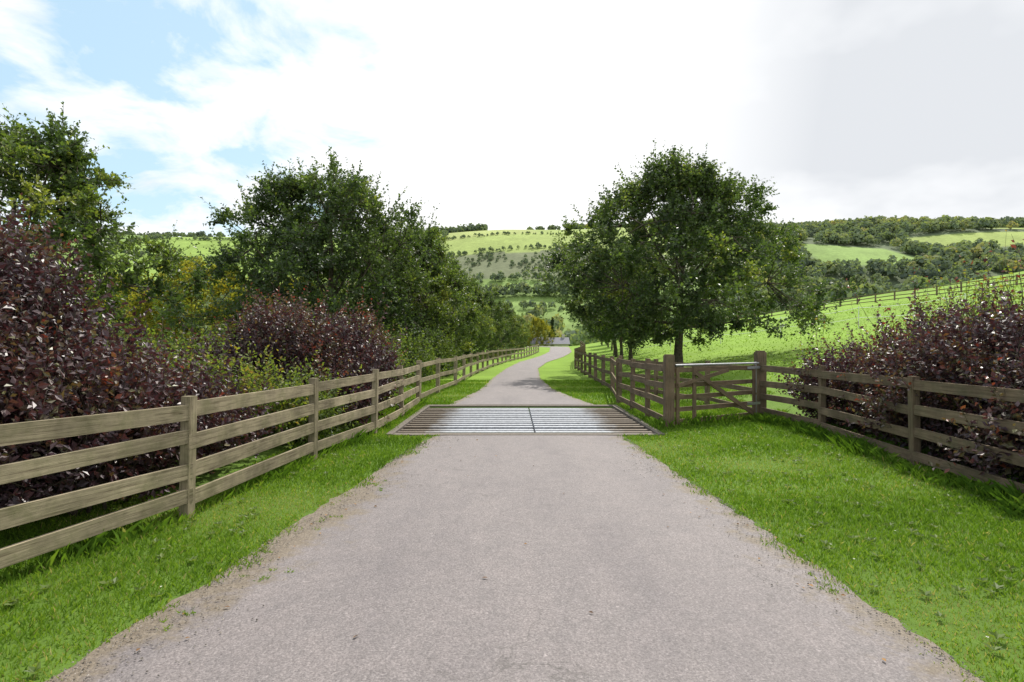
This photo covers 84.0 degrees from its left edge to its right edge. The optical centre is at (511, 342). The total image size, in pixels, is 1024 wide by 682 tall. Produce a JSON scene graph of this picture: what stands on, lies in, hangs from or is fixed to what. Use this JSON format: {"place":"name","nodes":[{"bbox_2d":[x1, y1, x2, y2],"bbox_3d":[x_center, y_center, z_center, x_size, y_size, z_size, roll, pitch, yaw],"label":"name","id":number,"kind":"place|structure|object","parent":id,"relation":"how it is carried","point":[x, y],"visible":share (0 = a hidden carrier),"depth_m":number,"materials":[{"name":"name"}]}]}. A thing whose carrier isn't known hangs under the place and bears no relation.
{"place":"outdoors","nodes":[
{"label":"outdoors","id":0,"kind":"place"},
{"bbox_2d":[0,227,1023,681],"bbox_3d":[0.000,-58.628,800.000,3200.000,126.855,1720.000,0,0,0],"label":"ground","id":1,"kind":"structure","parent":0,"point":[562,369],"depth_m":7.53,"materials":[{"name":"green plant"}]},
{"bbox_2d":[0,101,214,353],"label":"oak tree","id":2,"kind":"object","parent":1,"relation":"on","point":[80,213],"visible":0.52,"depth_m":11.97,"materials":[{"name":"green plant"}]},
{"bbox_2d":[81,268,205,335],"bbox_3d":[-23.664,-1.046,35.475,9.843,7.496,9.359,0,0,-25],"label":"yellow green tree","id":3,"kind":"object","parent":1,"relation":"on","point":[96,304],"visible":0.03,"depth_m":34.24,"materials":[{"name":"green plant"}]},
{"bbox_2d":[0,192,291,518],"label":"copper beech hedge","id":4,"kind":"object","parent":1,"relation":"on","point":[51,367],"visible":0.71,"depth_m":5.57,"materials":[{"name":"purple plant"}]},
{"bbox_2d":[117,252,265,348],"bbox_3d":[-17.208,-1.246,30.497,9.359,7.496,9.843,0,0,0],"label":"yellow green tree","id":5,"kind":"object","parent":1,"relation":"on","point":[148,318],"visible":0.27,"depth_m":29.18,"materials":[{"name":"green plant"}]},
{"bbox_2d":[0,362,419,568],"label":"post and rail fence","id":6,"kind":"object","parent":1,"relation":"on","point":[188,438],"visible":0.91,"depth_m":5.01,"materials":[{"name":"brown wood"}]},
{"bbox_2d":[67,291,423,448],"bbox_3d":[-4.663,0.578,10.906,6.682,2.993,10.018,0,0,43],"label":"green beech hedge","id":7,"kind":"object","parent":1,"relation":"on","point":[286,404],"visible":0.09,"depth_m":8.87,"materials":[{"name":"green plant"}]},
{"bbox_2d":[227,276,320,327],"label":"yellow green tree","id":8,"kind":"object","parent":1,"relation":"on","point":[278,296],"depth_m":32.95,"materials":[{"name":"green plant"}]},
{"bbox_2d":[172,283,408,429],"bbox_3d":[-3.851,0.356,11.491,3.767,3.420,5.255,0,0,26],"label":"copper beech shrub","id":9,"kind":"object","parent":1,"relation":"on","point":[301,335],"visible":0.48,"depth_m":10.74,"materials":[{"name":"purple plant"}]},
{"bbox_2d":[108,302,473,390],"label":"bramble undergrowth","id":10,"kind":"object","parent":1,"relation":"on","point":[433,351],"visible":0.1,"depth_m":21.90,"materials":[{"name":"green plant"}]},
{"bbox_2d":[150,146,451,354],"bbox_3d":[-8.355,-3.017,24.694,11.709,10.507,11.412,0,0,0],"label":"oak tree","id":11,"kind":"object","parent":1,"relation":"on","point":[355,256],"visible":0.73,"depth_m":23.07,"materials":[{"name":"green plant"}]},
{"bbox_2d":[337,217,456,353],"bbox_3d":[-7.101,-2.628,34.575,8.263,9.938,7.515,0,0,-25],"label":"field maple tree","id":12,"kind":"object","parent":1,"relation":"on","point":[444,305],"visible":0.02,"depth_m":33.87,"materials":[{"name":"green plant"}]},
{"bbox_2d":[370,215,483,371],"bbox_3d":[-4.859,-2.264,30.564,6.710,8.874,7.378,0,0,0],"label":"field maple tree","id":13,"kind":"object","parent":1,"relation":"on","point":[436,307],"visible":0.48,"depth_m":29.41,"materials":[{"name":"green plant"}]},
{"bbox_2d":[418,251,483,365],"bbox_3d":[-5.241,-2.164,40.226,7.378,8.874,6.710,0,0,38],"label":"field maple tree","id":14,"kind":"object","parent":1,"relation":"on","point":[467,332],"visible":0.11,"depth_m":39.53,"materials":[{"name":"green plant"}]},
{"bbox_2d":[449,273,497,360],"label":"field maple tree","id":15,"kind":"object","parent":1,"relation":"on","point":[486,322],"visible":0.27,"depth_m":47.41,"materials":[{"name":"green plant"}]},
{"bbox_2d":[416,344,538,397],"bbox_3d":[0.041,1.028,46.154,1.168,1.747,62.260,0,0,6],"label":"post and rail fence","id":16,"kind":"object","parent":1,"relation":"on","point":[438,374],"visible":0.9,"depth_m":23.94,"materials":[{"name":"brown wood"}]},
{"bbox_2d":[462,285,516,358],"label":"field maple tree","id":17,"kind":"object","parent":1,"relation":"on","point":[504,323],"visible":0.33,"depth_m":55.12,"materials":[{"name":"green plant"}]},
{"bbox_2d":[489,297,528,355],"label":"field maple tree","id":18,"kind":"object","parent":1,"relation":"on","point":[512,318],"visible":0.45,"depth_m":63.21,"materials":[{"name":"green plant"}]},
{"bbox_2d":[495,311,530,352],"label":"field maple tree","id":19,"kind":"object","parent":1,"relation":"on","point":[521,341],"visible":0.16,"depth_m":72.80,"materials":[{"name":"green plant"}]},
{"bbox_2d":[4,215,1023,345],"bbox_3d":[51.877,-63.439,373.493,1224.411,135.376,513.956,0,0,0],"label":"distant trees","id":20,"kind":"object","parent":1,"relation":"on","point":[879,228],"visible":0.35,"depth_m":395.66,"materials":[{"name":"green plant"}]},
{"bbox_2d":[4,431,1023,673],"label":"verge weeds","id":21,"kind":"object","parent":1,"relation":"on","point":[938,614],"visible":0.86,"depth_m":4.61,"materials":[{"name":"green plant"}]},
{"bbox_2d":[510,313,531,349],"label":"field maple tree","id":22,"kind":"object","parent":1,"relation":"on","point":[525,341],"visible":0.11,"depth_m":83.65,"materials":[{"name":"green plant"}]},
{"bbox_2d":[386,405,664,435],"bbox_3d":[0.230,1.705,12.100,4.800,0.270,4.710,0,0,0],"label":"cattle grid","id":23,"kind":"object","parent":1,"relation":"on","point":[615,420],"visible":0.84,"depth_m":11.62,"materials":[{"name":"metal"}]},
{"bbox_2d":[526,317,555,345],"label":"willow tree","id":24,"kind":"object","parent":1,"relation":"on","point":[536,326],"visible":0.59,"depth_m":138.54,"materials":[{"name":"yellow plant"}]},
{"bbox_2d":[530,334,569,345],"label":"farmhouse","id":25,"kind":"object","parent":1,"relation":"on","point":[563,340],"visible":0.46,"depth_m":138.20,"materials":[{"name":"stone"}]},
{"bbox_2d":[548,317,555,336],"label":"conifer tree","id":26,"kind":"object","parent":1,"relation":"on","point":[552,323],"visible":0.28,"depth_m":149.70,"materials":[{"name":"green plant"}]},
{"bbox_2d":[574,341,617,402],"bbox_3d":[6.666,0.812,54.151,1.428,2.180,78.416,0,0,6],"label":"post and rail fence","id":27,"kind":"object","parent":1,"relation":"on","point":[579,353],"visible":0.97,"depth_m":23.40,"materials":[{"name":"brown wood"}]},
{"bbox_2d":[580,293,629,356],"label":"avenue tree","id":28,"kind":"object","parent":1,"relation":"on","point":[615,346],"visible":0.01,"depth_m":46.91,"materials":[{"name":"green plant"}]},
{"bbox_2d":[603,337,633,354],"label":"avenue tree","id":29,"kind":"object","parent":1,"relation":"on","point":[608,340],"depth_m":54.93,"materials":[{"name":"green plant"}]},
{"bbox_2d":[576,270,666,358],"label":"avenue tree","id":30,"kind":"object","parent":1,"relation":"on","point":[590,328],"visible":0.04,"depth_m":41.00,"materials":[{"name":"green plant"}]},
{"bbox_2d":[572,235,684,359],"bbox_3d":[6.767,-2.658,34.307,6.274,8.410,7.282,0,0,0],"label":"avenue tree","id":31,"kind":"object","parent":1,"relation":"on","point":[604,326],"visible":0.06,"depth_m":33.86,"materials":[{"name":"green plant"}]},
{"bbox_2d":[617,355,662,420],"bbox_3d":[2.887,1.121,12.902,0.125,1.561,4.496,0,0,-1],"label":"cattle grid wing fence","id":32,"kind":"object","parent":1,"relation":"on","point":[648,367],"visible":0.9,"depth_m":12.59,"materials":[{"name":"brown wood"}]},
{"bbox_2d":[663,354,674,427],"bbox_3d":[2.950,1.060,10.700,0.170,1.680,0.170,0,0,0],"label":"gate post","id":33,"kind":"object","parent":1,"relation":"on","point":[669,388],"visible":0.82,"depth_m":10.62,"materials":[{"name":"brown wood"}]},
{"bbox_2d":[617,357,753,409],"bbox_3d":[4.561,1.179,15.544,0.455,1.444,6.773,0,0,-16],"label":"post and rail fence","id":34,"kind":"object","parent":1,"relation":"on","point":[655,390],"visible":0.38,"depth_m":14.76,"materials":[{"name":"brown wood"}]},
{"bbox_2d":[526,140,880,366],"bbox_3d":[7.176,-3.628,25.267,12.470,10.312,13.873,0,0,-40],"label":"oak tree","id":35,"kind":"object","parent":1,"relation":"on","point":[682,192],"visible":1,"depth_m":23.55,"materials":[{"name":"green plant"}]},
{"bbox_2d":[754,351,766,412],"bbox_3d":[5.300,1.035,12.150,0.190,1.730,0.190,0,0,0],"label":"gate post","id":36,"kind":"object","parent":1,"relation":"on","point":[760,356],"visible":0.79,"depth_m":12.05,"materials":[{"name":"wood"}]},
{"bbox_2d":[675,362,759,424],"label":"five bar gate","id":37,"kind":"structure","parent":36,"relation":"attached to","point":[693,383],"depth_m":11.27,"materials":[{"name":"wood"}]},
{"bbox_2d":[600,274,1023,341],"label":"field fence","id":38,"kind":"object","parent":1,"relation":"on","point":[936,290],"visible":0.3,"depth_m":78.59,"materials":[{"name":"brown wood"}]},
{"bbox_2d":[623,291,1017,349],"bbox_3d":[16.939,-0.658,34.506,2.177,3.807,29.568,0,0,-28],"label":"electric tape fence","id":39,"kind":"object","parent":1,"relation":"on","point":[843,320],"visible":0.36,"depth_m":31.99,"materials":[{"name":"white"}]},
{"bbox_2d":[760,362,1023,492],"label":"post and rail fence","id":40,"kind":"object","parent":1,"relation":"on","point":[914,432],"visible":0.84,"depth_m":7.26,"materials":[{"name":"brown wood"}]},
{"bbox_2d":[774,234,1023,489],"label":"copper beech hedge","id":41,"kind":"object","parent":1,"relation":"on","point":[947,352],"visible":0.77,"depth_m":7.26,"materials":[{"name":"purple plant"}]},
{"bbox_2d":[795,230,1023,423],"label":"green beech hedge","id":42,"kind":"object","parent":1,"relation":"on","point":[985,298],"visible":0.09,"depth_m":9.15,"materials":[{"name":"green plant"}]},
{"bbox_2d":[0,0,1023,236],"label":"sky","id":43,"kind":"structure","parent":0,"point":[499,114],"materials":[{"name":"white"}]},
{"bbox_2d":[45,346,983,681],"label":"road","id":44,"kind":"structure","parent":0,"point":[509,558],"depth_m":3.58,"materials":[{"name":"grey asphalt"}]},
{"bbox_2d":[136,432,885,660],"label":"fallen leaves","id":45,"kind":"object","parent":44,"relation":"on","point":[884,659],"visible":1,"depth_m":4.28,"materials":[{"name":"brown plant"}]},
{"bbox_2d":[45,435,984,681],"bbox_3d":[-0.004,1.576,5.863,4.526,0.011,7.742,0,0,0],"label":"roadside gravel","id":46,"kind":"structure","parent":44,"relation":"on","point":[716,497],"depth_m":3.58,"materials":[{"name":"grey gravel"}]}
]}

